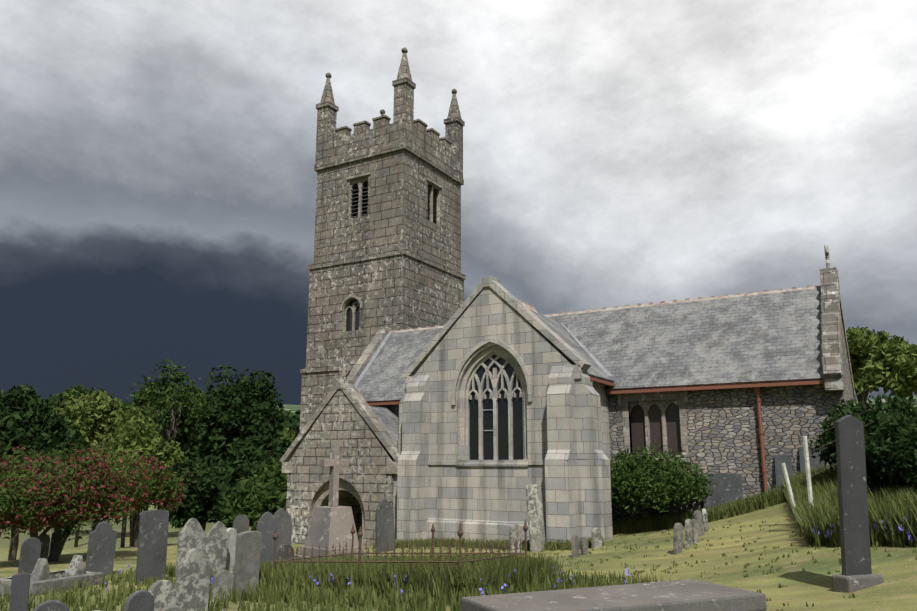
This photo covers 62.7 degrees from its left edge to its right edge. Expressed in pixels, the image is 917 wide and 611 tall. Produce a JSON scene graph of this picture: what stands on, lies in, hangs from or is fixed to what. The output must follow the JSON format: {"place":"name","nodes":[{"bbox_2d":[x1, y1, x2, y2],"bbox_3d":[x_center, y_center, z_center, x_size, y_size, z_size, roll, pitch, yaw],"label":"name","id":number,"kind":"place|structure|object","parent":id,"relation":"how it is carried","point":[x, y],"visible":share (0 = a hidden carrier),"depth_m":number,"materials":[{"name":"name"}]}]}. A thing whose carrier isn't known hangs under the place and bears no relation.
{"place":"outdoors","nodes":[
{"label":"outdoors","id":0,"kind":"place"},
{"bbox_2d":[300,47,465,372],"bbox_3d":[-3.629,-4.411,39.829,6.120,16.310,6.120,-7,-14,30],"label":"tower parapet and stringcourses","id":1,"kind":"object","parent":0,"point":[405,130],"visible":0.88,"depth_m":38.30,"materials":[{"name":"grey stone"}]},
{"bbox_2d":[370,406,397,442],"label":"porch roof","id":2,"kind":"structure","parent":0,"point":[388,417],"depth_m":27.96,"materials":[{"name":"grey stone"}]},
{"bbox_2d":[0,395,916,610],"bbox_3d":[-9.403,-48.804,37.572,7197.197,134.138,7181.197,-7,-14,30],"label":"ground","id":3,"kind":"structure","parent":0,"point":[811,583],"depth_m":14.17,"materials":[{"name":"green plant"}]},
{"bbox_2d":[9,573,30,610],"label":"headstone","id":4,"kind":"object","parent":3,"relation":"on","point":[19,592],"visible":1,"depth_m":8.93,"materials":[{"name":"stone"}]},
{"bbox_2d":[2,384,43,410],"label":"tree","id":5,"kind":"object","parent":3,"relation":"on","point":[29,390],"visible":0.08,"depth_m":132.93,"materials":[{"name":"green plant"}]},
{"bbox_2d":[0,390,50,416],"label":"tree","id":6,"kind":"object","parent":3,"relation":"on","point":[1,394],"depth_m":72.75,"materials":[{"name":"green plant"}]},
{"bbox_2d":[18,537,40,573],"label":"headstone","id":7,"kind":"object","parent":3,"relation":"on","point":[30,551],"visible":0.65,"depth_m":17.21,"materials":[{"name":"stone"}]},
{"bbox_2d":[0,385,85,560],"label":"tree","id":8,"kind":"object","parent":3,"relation":"on","point":[27,426],"depth_m":51.85,"materials":[{"name":"green plant"}]},
{"bbox_2d":[37,534,49,560],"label":"headstone","id":9,"kind":"object","parent":3,"relation":"on","point":[44,539],"visible":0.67,"depth_m":20.34,"materials":[{"name":"stone"}]},
{"bbox_2d":[40,394,55,419],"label":"tree","id":10,"kind":"object","parent":3,"relation":"on","point":[50,398],"depth_m":142.30,"materials":[{"name":"green plant"}]},
{"bbox_2d":[33,600,68,610],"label":"headstone","id":11,"kind":"object","parent":3,"relation":"on","point":[52,605],"visible":1,"depth_m":7.95,"materials":[{"name":"stone"}]},
{"bbox_2d":[0,569,103,596],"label":"grave kerb","id":12,"kind":"object","parent":3,"relation":"on","point":[58,576],"visible":0.46,"depth_m":13.30,"materials":[{"name":"grey stone"}]},
{"bbox_2d":[30,555,86,581],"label":"kerb markers","id":13,"kind":"object","parent":12,"relation":"on","point":[41,571],"visible":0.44,"depth_m":13.50,"materials":[{"name":"grey stone"}]},
{"bbox_2d":[48,531,61,561],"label":"headstone","id":14,"kind":"object","parent":3,"relation":"on","point":[55,546],"visible":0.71,"depth_m":21.27,"materials":[{"name":"stone"}]},
{"bbox_2d":[14,446,122,554],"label":"tree","id":15,"kind":"object","parent":3,"relation":"on","point":[45,449],"depth_m":40.77,"materials":[{"name":"plant"}]},
{"bbox_2d":[48,383,90,411],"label":"tree","id":16,"kind":"object","parent":3,"relation":"on","point":[79,388],"visible":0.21,"depth_m":113.38,"materials":[{"name":"green plant"}]},
{"bbox_2d":[0,442,153,541],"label":"hawthorn","id":17,"kind":"object","parent":3,"relation":"on","point":[28,485],"depth_m":20.51,"materials":[{"name":"plant"}]},
{"bbox_2d":[71,386,97,546],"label":"tree","id":18,"kind":"object","parent":3,"relation":"on","point":[88,391],"depth_m":107.44,"materials":[{"name":"green plant"}]},
{"bbox_2d":[85,521,116,574],"bbox_3d":[-7.864,5.479,16.535,0.576,1.409,0.164,11,-16,-43],"label":"headstone","id":19,"kind":"object","parent":3,"relation":"on","point":[101,547],"visible":0.83,"depth_m":16.53,"materials":[{"name":"stone"}]},
{"bbox_2d":[51,388,156,530],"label":"tree","id":20,"kind":"object","parent":3,"relation":"on","point":[103,415],"depth_m":64.40,"materials":[{"name":"green plant"}]},
{"bbox_2d":[118,395,156,547],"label":"tree","id":21,"kind":"object","parent":3,"relation":"on","point":[144,406],"depth_m":79.52,"materials":[{"name":"green plant"}]},
{"bbox_2d":[89,419,188,546],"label":"green tree","id":22,"kind":"object","parent":3,"relation":"on","point":[153,443],"depth_m":55.07,"materials":[{"name":"green plant"}]},
{"bbox_2d":[123,590,154,610],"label":"headstone","id":23,"kind":"object","parent":3,"relation":"on","point":[141,600],"visible":1,"depth_m":8.18,"materials":[{"name":"stone"}]},
{"bbox_2d":[135,510,168,584],"bbox_3d":[-5.582,4.513,13.702,0.522,1.535,0.150,12,-17,-44],"label":"headstone","id":24,"kind":"object","parent":3,"relation":"on","point":[152,544],"visible":0.67,"depth_m":13.69,"materials":[{"name":"stone"}]},
{"bbox_2d":[118,449,190,519],"bbox_3d":[-11.652,7.335,27.713,3.074,4.045,3.498,-7,-14,30],"label":"hawthorn","id":25,"kind":"object","parent":3,"relation":"on","point":[163,493],"depth_m":27.35,"materials":[{"name":"green plant"}]},
{"bbox_2d":[148,580,175,610],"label":"headstone","id":26,"kind":"object","parent":3,"relation":"on","point":[163,592],"visible":0.88,"depth_m":8.69,"materials":[{"name":"grey stone"}]},
{"bbox_2d":[127,359,207,509],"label":"sparse tree","id":27,"kind":"object","parent":3,"relation":"on","point":[160,403],"depth_m":60.64,"materials":[{"name":"green plant"}]},
{"bbox_2d":[160,605,184,610],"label":"headstone","id":28,"kind":"object","parent":3,"relation":"on","point":[173,608],"visible":1,"depth_m":7.71,"materials":[{"name":"grey stone"}]},
{"bbox_2d":[146,384,214,526],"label":"tree","id":29,"kind":"object","parent":3,"relation":"on","point":[188,441],"depth_m":64.62,"materials":[{"name":"green plant"}]},
{"bbox_2d":[175,518,205,582],"bbox_3d":[-4.886,4.582,13.709,0.167,1.368,0.525,-11,-16,42],"label":"headstone","id":30,"kind":"object","parent":3,"relation":"on","point":[191,533],"visible":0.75,"depth_m":13.73,"materials":[{"name":"grey stone"}]},
{"bbox_2d":[175,548,211,610],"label":"headstone","id":31,"kind":"object","parent":3,"relation":"on","point":[192,586],"visible":1,"depth_m":9.60,"materials":[{"name":"grey stone"}]},
{"bbox_2d":[166,453,238,530],"bbox_3d":[-14.070,10.723,39.981,5.562,5.708,5.855,-7,-14,30],"label":"bush","id":32,"kind":"object","parent":3,"relation":"on","point":[211,479],"depth_m":38.70,"materials":[{"name":"green plant"}]},
{"bbox_2d":[204,521,228,575],"bbox_3d":[-4.429,4.600,13.659,0.461,1.311,0.127,9,-15,-36],"label":"headstone","id":33,"kind":"object","parent":3,"relation":"on","point":[216,543],"visible":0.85,"depth_m":13.67,"materials":[{"name":"grey stone"}]},
{"bbox_2d":[211,570,232,601],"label":"headstone","id":34,"kind":"object","parent":3,"relation":"on","point":[223,579],"visible":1,"depth_m":11.04,"materials":[{"name":"grey stone"}]},
{"bbox_2d":[0,564,448,610],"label":"grass","id":35,"kind":"structure","parent":3,"relation":"on","point":[69,599],"depth_m":10.67,"materials":[{"name":"green plant"}]},
{"bbox_2d":[105,557,288,610],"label":"flowers","id":36,"kind":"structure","parent":35,"relation":"on","point":[128,566],"depth_m":13.99,"materials":[{"name":"blue"}]},
{"bbox_2d":[226,528,236,574],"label":"headstone","id":37,"kind":"object","parent":3,"relation":"on","point":[230,560],"visible":0.4,"depth_m":14.11,"materials":[{"name":"stone"}]},
{"bbox_2d":[187,365,289,461],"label":"tree","id":38,"kind":"object","parent":3,"relation":"on","point":[243,409],"visible":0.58,"depth_m":52.72,"materials":[{"name":"green plant"}]},
{"bbox_2d":[233,515,248,533],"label":"headstone","id":39,"kind":"object","parent":3,"relation":"on","point":[240,523],"visible":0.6,"depth_m":19.56,"materials":[{"name":"stone"}]},
{"bbox_2d":[232,531,261,596],"bbox_3d":[-3.239,4.093,11.503,0.157,1.240,0.442,-8,-15,34],"label":"headstone","id":40,"kind":"object","parent":3,"relation":"on","point":[247,558],"visible":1,"depth_m":11.47,"materials":[{"name":"grey stone"}]},
{"bbox_2d":[220,479,286,530],"bbox_3d":[-8.458,9.056,33.809,3.847,2.407,4.009,-7,-14,30],"label":"shrub","id":41,"kind":"object","parent":3,"relation":"on","point":[253,503],"visible":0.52,"depth_m":32.83,"materials":[{"name":"green plant"}]},
{"bbox_2d":[224,458,287,525],"bbox_3d":[-8.994,9.446,37.695,5.235,3.582,5.334,-7,-14,30],"label":"shrub","id":42,"kind":"object","parent":3,"relation":"on","point":[265,476],"visible":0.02,"depth_m":36.99,"materials":[{"name":"green plant"}]},
{"bbox_2d":[226,432,290,486],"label":"tree","id":43,"kind":"object","parent":3,"relation":"on","point":[248,455],"visible":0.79,"depth_m":45.99,"materials":[{"name":"green plant"}]},
{"bbox_2d":[256,512,277,567],"bbox_3d":[-3.517,4.538,13.771,0.407,1.476,0.165,9,-15,-38],"label":"headstone","id":44,"kind":"object","parent":3,"relation":"on","point":[267,524],"visible":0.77,"depth_m":13.82,"materials":[{"name":"stone"}]},
{"bbox_2d":[274,508,291,547],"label":"headstone","id":45,"kind":"object","parent":3,"relation":"on","point":[283,518],"visible":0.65,"depth_m":19.74,"materials":[{"name":"stone"}]},
{"bbox_2d":[277,544,293,563],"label":"headstone","id":46,"kind":"object","parent":3,"relation":"on","point":[285,550],"visible":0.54,"depth_m":15.94,"materials":[{"name":"stone"}]},
{"bbox_2d":[277,427,296,481],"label":"tree","id":47,"kind":"object","parent":3,"relation":"on","point":[288,432],"depth_m":53.85,"materials":[{"name":"green plant"}]},
{"bbox_2d":[275,412,299,437],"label":"tree","id":48,"kind":"object","parent":3,"relation":"on","point":[290,425],"visible":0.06,"depth_m":144.93,"materials":[{"name":"green plant"}]},
{"bbox_2d":[283,410,299,434],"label":"tree","id":49,"kind":"object","parent":3,"relation":"on","point":[296,414],"depth_m":151.20,"materials":[{"name":"green plant"}]},
{"bbox_2d":[294,446,369,563],"bbox_3d":[-2.981,4.838,17.893,1.272,2.934,1.272,-11,-16,41],"label":"memorial cross","id":50,"kind":"object","parent":3,"relation":"on","point":[332,522],"visible":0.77,"depth_m":17.60,"materials":[{"name":"grey stone"}]},
{"bbox_2d":[286,389,393,545],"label":"porch gable","id":51,"kind":"structure","parent":3,"relation":"on","point":[366,480],"depth_m":26.36,"materials":[{"name":"grey stone"}]},
{"bbox_2d":[280,362,399,473],"bbox_3d":[-4.086,3.970,26.704,5.376,3.900,0.562,-7,-14,30],"label":"gable coping","id":52,"kind":"object","parent":51,"relation":"on","point":[368,414],"visible":0.81,"depth_m":26.52,"materials":[{"name":"grey stone"}]},
{"bbox_2d":[339,363,350,375],"bbox_3d":[-4.086,2.307,27.056,0.459,0.460,0.110,-7,-14,30],"label":"porch cross wheel","id":53,"kind":"object","parent":52,"relation":"on","point":[348,372],"visible":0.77,"depth_m":26.98,"materials":[{"name":"grey stone"}]},
{"bbox_2d":[325,490,361,540],"bbox_3d":[-3.305,7.011,27.430,4.600,6.450,2.650,-7,-14,30],"label":"doorway","id":54,"kind":"structure","parent":3,"relation":"on","point":[347,498],"depth_m":28.02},
{"bbox_2d":[299,149,463,432],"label":"tower","id":55,"kind":"structure","parent":3,"relation":"on","point":[403,291],"depth_m":36.99,"materials":[{"name":"stone"}]},
{"bbox_2d":[340,172,442,330],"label":"tower windows","id":56,"kind":"structure","parent":55,"relation":"in","point":[352,312],"depth_m":37.78,"materials":[{"name":"grey stone"}]},
{"bbox_2d":[375,499,394,552],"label":"headstone","id":57,"kind":"object","parent":3,"relation":"on","point":[384,523],"visible":0.88,"depth_m":21.30,"materials":[{"name":"stone"}]},
{"bbox_2d":[272,519,527,577],"bbox_3d":[-0.944,4.005,11.847,3.620,1.392,1.989,-8,-14,32],"label":"grave railing","id":58,"kind":"object","parent":3,"relation":"on","point":[360,533],"visible":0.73,"depth_m":11.46,"materials":[{"name":"metal"}]},
{"bbox_2d":[140,567,670,610],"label":"fringe grass","id":59,"kind":"structure","parent":3,"relation":"on","point":[594,580],"depth_m":10.46,"materials":[{"name":"green plant"}]},
{"bbox_2d":[259,549,563,603],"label":"plot grass","id":60,"kind":"structure","parent":3,"relation":"on","point":[494,573],"depth_m":10.80,"materials":[{"name":"green plant"}]},
{"bbox_2d":[308,565,553,584],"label":"bluebells","id":61,"kind":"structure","parent":60,"relation":"on","point":[393,578],"depth_m":10.79,"materials":[{"name":"blue"}]},
{"bbox_2d":[211,566,628,597],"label":"bluebells","id":62,"kind":"object","parent":3,"relation":"on","point":[502,587],"depth_m":10.43,"materials":[{"name":"blue"}]},
{"bbox_2d":[374,536,604,550],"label":"grass","id":63,"kind":"structure","parent":3,"relation":"on","point":[555,546],"depth_m":21.81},
{"bbox_2d":[509,524,521,554],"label":"headstone","id":64,"kind":"object","parent":3,"relation":"on","point":[514,532],"visible":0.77,"depth_m":19.81,"materials":[{"name":"grey stone"}]},
{"bbox_2d":[526,484,545,551],"bbox_3d":[2.145,5.996,20.808,0.642,2.047,0.316,10,-15,-38],"label":"headstone","id":65,"kind":"object","parent":3,"relation":"on","point":[535,518],"visible":0.81,"depth_m":20.80,"materials":[{"name":"grey stone"}]},
{"bbox_2d":[571,535,579,556],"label":"headstone","id":66,"kind":"object","parent":3,"relation":"on","point":[575,545],"visible":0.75,"depth_m":17.87,"materials":[{"name":"grey stone"}]},
{"bbox_2d":[580,537,587,554],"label":"headstone","id":67,"kind":"object","parent":3,"relation":"on","point":[583,546],"visible":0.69,"depth_m":18.21,"materials":[{"name":"grey stone"}]},
{"bbox_2d":[368,380,823,493],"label":"gutters","id":68,"kind":"object","parent":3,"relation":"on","point":[757,388],"visible":0.83,"depth_m":22.30,"materials":[{"name":"metal"}]},
{"bbox_2d":[591,527,601,548],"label":"headstone","id":69,"kind":"object","parent":3,"relation":"on","point":[596,534],"visible":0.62,"depth_m":19.90,"materials":[{"name":"grey stone"}]},
{"bbox_2d":[593,382,612,517],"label":"transept body","id":70,"kind":"structure","parent":3,"relation":"on","point":[599,389],"depth_m":24.29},
{"bbox_2d":[414,287,579,530],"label":"gable wall","id":71,"kind":"structure","parent":70,"relation":"attached to","point":[494,493],"depth_m":23.81,"materials":[{"name":"grey stone"}]},
{"bbox_2d":[451,338,532,459],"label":"transept window","id":72,"kind":"structure","parent":71,"relation":"in","point":[494,411],"depth_m":23.91,"materials":[{"name":"grey stone"}]},
{"bbox_2d":[393,276,613,544],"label":"transept trim","id":73,"kind":"structure","parent":71,"relation":"attached to","point":[566,481],"depth_m":22.44,"materials":[{"name":"grey stone"}]},
{"bbox_2d":[530,310,613,382],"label":"roof slope","id":74,"kind":"structure","parent":70,"relation":"on","point":[594,370],"depth_m":26.02,"materials":[{"name":"grey stone"}]},
{"bbox_2d":[561,323,612,375],"bbox_3d":[3.024,1.544,27.728,6.440,2.790,2.976,-7,-14,30],"label":"roof flashing","id":75,"kind":"object","parent":70,"relation":"on","point":[603,368],"visible":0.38,"depth_m":26.03,"materials":[{"name":"grey metal"}]},
{"bbox_2d":[589,377,614,386],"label":"transept gutters","id":76,"kind":"object","parent":70,"relation":"attached to","point":[599,381],"visible":0.32,"depth_m":23.63,"materials":[{"name":"red metal"}]},
{"bbox_2d":[372,310,853,523],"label":"aisle walls","id":77,"kind":"structure","parent":3,"relation":"on","point":[722,431],"depth_m":22.55,"materials":[{"name":"grey stone"}]},
{"bbox_2d":[356,288,823,402],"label":"slate roof","id":78,"kind":"structure","parent":77,"relation":"on","point":[765,338],"depth_m":24.90,"materials":[{"name":"grey stone"}]},
{"bbox_2d":[354,332,391,387],"bbox_3d":[-3.756,2.506,31.529,0.220,3.264,3.015,-7,-14,30],"label":"aisle lead","id":79,"kind":"object","parent":78,"relation":"on","point":[371,361],"visible":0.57,"depth_m":31.78,"materials":[{"name":"grey metal"}]},
{"bbox_2d":[347,244,854,397],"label":"aisle copings","id":80,"kind":"object","parent":77,"relation":"on","point":[831,340],"visible":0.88,"depth_m":23.25,"materials":[{"name":"grey stone"}]},
{"bbox_2d":[390,285,820,332],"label":"roof ridge tiles","id":81,"kind":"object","parent":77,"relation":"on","point":[664,302],"depth_m":27.21,"materials":[{"name":"tile"}]},
{"bbox_2d":[618,391,689,461],"bbox_3d":[6.268,3.824,23.966,2.232,2.289,0.400,-7,-14,30],"label":"aisle window","id":82,"kind":"structure","parent":77,"relation":"in","point":[661,421],"depth_m":24.02,"materials":[{"name":"grey stone"}]},
{"bbox_2d":[461,579,766,610],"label":"ledger slab","id":83,"kind":"structure","parent":3,"relation":"on","point":[686,595],"depth_m":6.70,"materials":[{"name":"grey stone"}]},
{"bbox_2d":[406,520,916,610],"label":"lawn grass tufts","id":84,"kind":"object","parent":3,"relation":"on","point":[759,566],"visible":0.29,"depth_m":14.45,"materials":[{"name":"green plant"}]},
{"bbox_2d":[609,443,716,513],"bbox_3d":[5.778,5.176,22.660,3.823,2.134,2.564,-7,-14,30],"label":"window shrub","id":85,"kind":"object","parent":3,"relation":"on","point":[641,479],"visible":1,"depth_m":22.02,"materials":[{"name":"green plant"}]},
{"bbox_2d":[673,523,682,554],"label":"headstone","id":86,"kind":"object","parent":3,"relation":"on","point":[678,538],"visible":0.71,"depth_m":16.20,"materials":[{"name":"grey stone"}]},
{"bbox_2d":[685,519,691,547],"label":"headstone","id":87,"kind":"object","parent":3,"relation":"on","point":[688,533],"visible":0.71,"depth_m":16.85,"materials":[{"name":"grey stone"}]},
{"bbox_2d":[691,519,698,543],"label":"headstone","id":88,"kind":"object","parent":3,"relation":"on","point":[695,532],"visible":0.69,"depth_m":17.23,"materials":[{"name":"grey stone"}]},
{"bbox_2d":[694,510,703,536],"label":"headstone","id":89,"kind":"object","parent":3,"relation":"on","point":[698,515],"visible":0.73,"depth_m":18.28,"materials":[{"name":"grey stone"}]},
{"bbox_2d":[612,479,796,534],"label":"tall grass","id":90,"kind":"structure","parent":3,"relation":"on","point":[747,504],"depth_m":21.89,"materials":[{"name":"green plant"}]},
{"bbox_2d":[702,509,708,531],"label":"headstone","id":91,"kind":"object","parent":3,"relation":"on","point":[705,520],"visible":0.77,"depth_m":18.95,"materials":[{"name":"grey stone"}]},
{"bbox_2d":[703,447,825,511],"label":"gravestones","id":92,"kind":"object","parent":3,"relation":"on","point":[727,487],"depth_m":22.17,"materials":[{"name":"stone"}]},
{"bbox_2d":[781,399,885,524],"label":"fence posts","id":93,"kind":"object","parent":3,"relation":"on","point":[808,473],"visible":0.58,"depth_m":15.69,"materials":[{"name":"grey wood"}]},
{"bbox_2d":[781,459,916,547],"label":"bank grass","id":94,"kind":"structure","parent":3,"relation":"on","point":[896,503],"depth_m":13.36,"materials":[{"name":"green plant"}]},
{"bbox_2d":[801,516,915,541],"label":"flowers","id":95,"kind":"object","parent":94,"relation":"on","point":[828,535],"depth_m":12.23,"materials":[{"name":"blue"}]},
{"bbox_2d":[835,415,871,575],"bbox_3d":[5.288,2.625,10.077,0.140,2.305,0.534,-30,-32,67],"label":"tall headstone","id":96,"kind":"object","parent":3,"relation":"on","point":[853,503],"visible":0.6,"depth_m":10.05,"materials":[{"name":"stone"}]},
{"bbox_2d":[809,402,900,498],"bbox_3d":[12.372,3.253,17.963,1.138,2.569,11.117,-33,-34,69],"label":"fence wire","id":97,"kind":"object","parent":3,"relation":"on","point":[832,441],"depth_m":16.17,"materials":[{"name":"grey metal"}]},
{"bbox_2d":[832,574,883,592],"bbox_3d":[5.245,3.716,9.856,0.300,0.360,0.600,-30,-32,67],"label":"gravestone base","id":98,"kind":"object","parent":3,"relation":"on","point":[846,584],"visible":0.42,"depth_m":9.74,"materials":[{"name":"grey stone"}]},
{"bbox_2d":[808,393,916,471],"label":"bush","id":99,"kind":"object","parent":3,"relation":"on","point":[827,436],"visible":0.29,"depth_m":18.04,"materials":[{"name":"green plant"}]},
{"bbox_2d":[846,326,896,413],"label":"tree","id":100,"kind":"object","parent":3,"relation":"on","point":[862,345],"depth_m":40.12,"materials":[{"name":"green plant"}]},
{"bbox_2d":[859,336,916,401],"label":"tree","id":101,"kind":"object","parent":3,"relation":"on","point":[894,360],"depth_m":34.24,"materials":[{"name":"green plant"}]},
{"bbox_2d":[864,409,916,494],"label":"bush","id":102,"kind":"object","parent":3,"relation":"on","point":[893,456],"visible":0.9,"depth_m":14.07,"materials":[{"name":"green plant"}]},
{"bbox_2d":[0,0,916,404],"label":"sky","id":103,"kind":"structure","parent":0,"point":[158,177],"materials":[{"name":"grey"}]},
{"bbox_2d":[515,297,536,312],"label":"transept ridge","id":104,"kind":"structure","parent":0,"point":[530,307],"depth_m":27.02,"materials":[{"name":"grey stone"}]}
]}

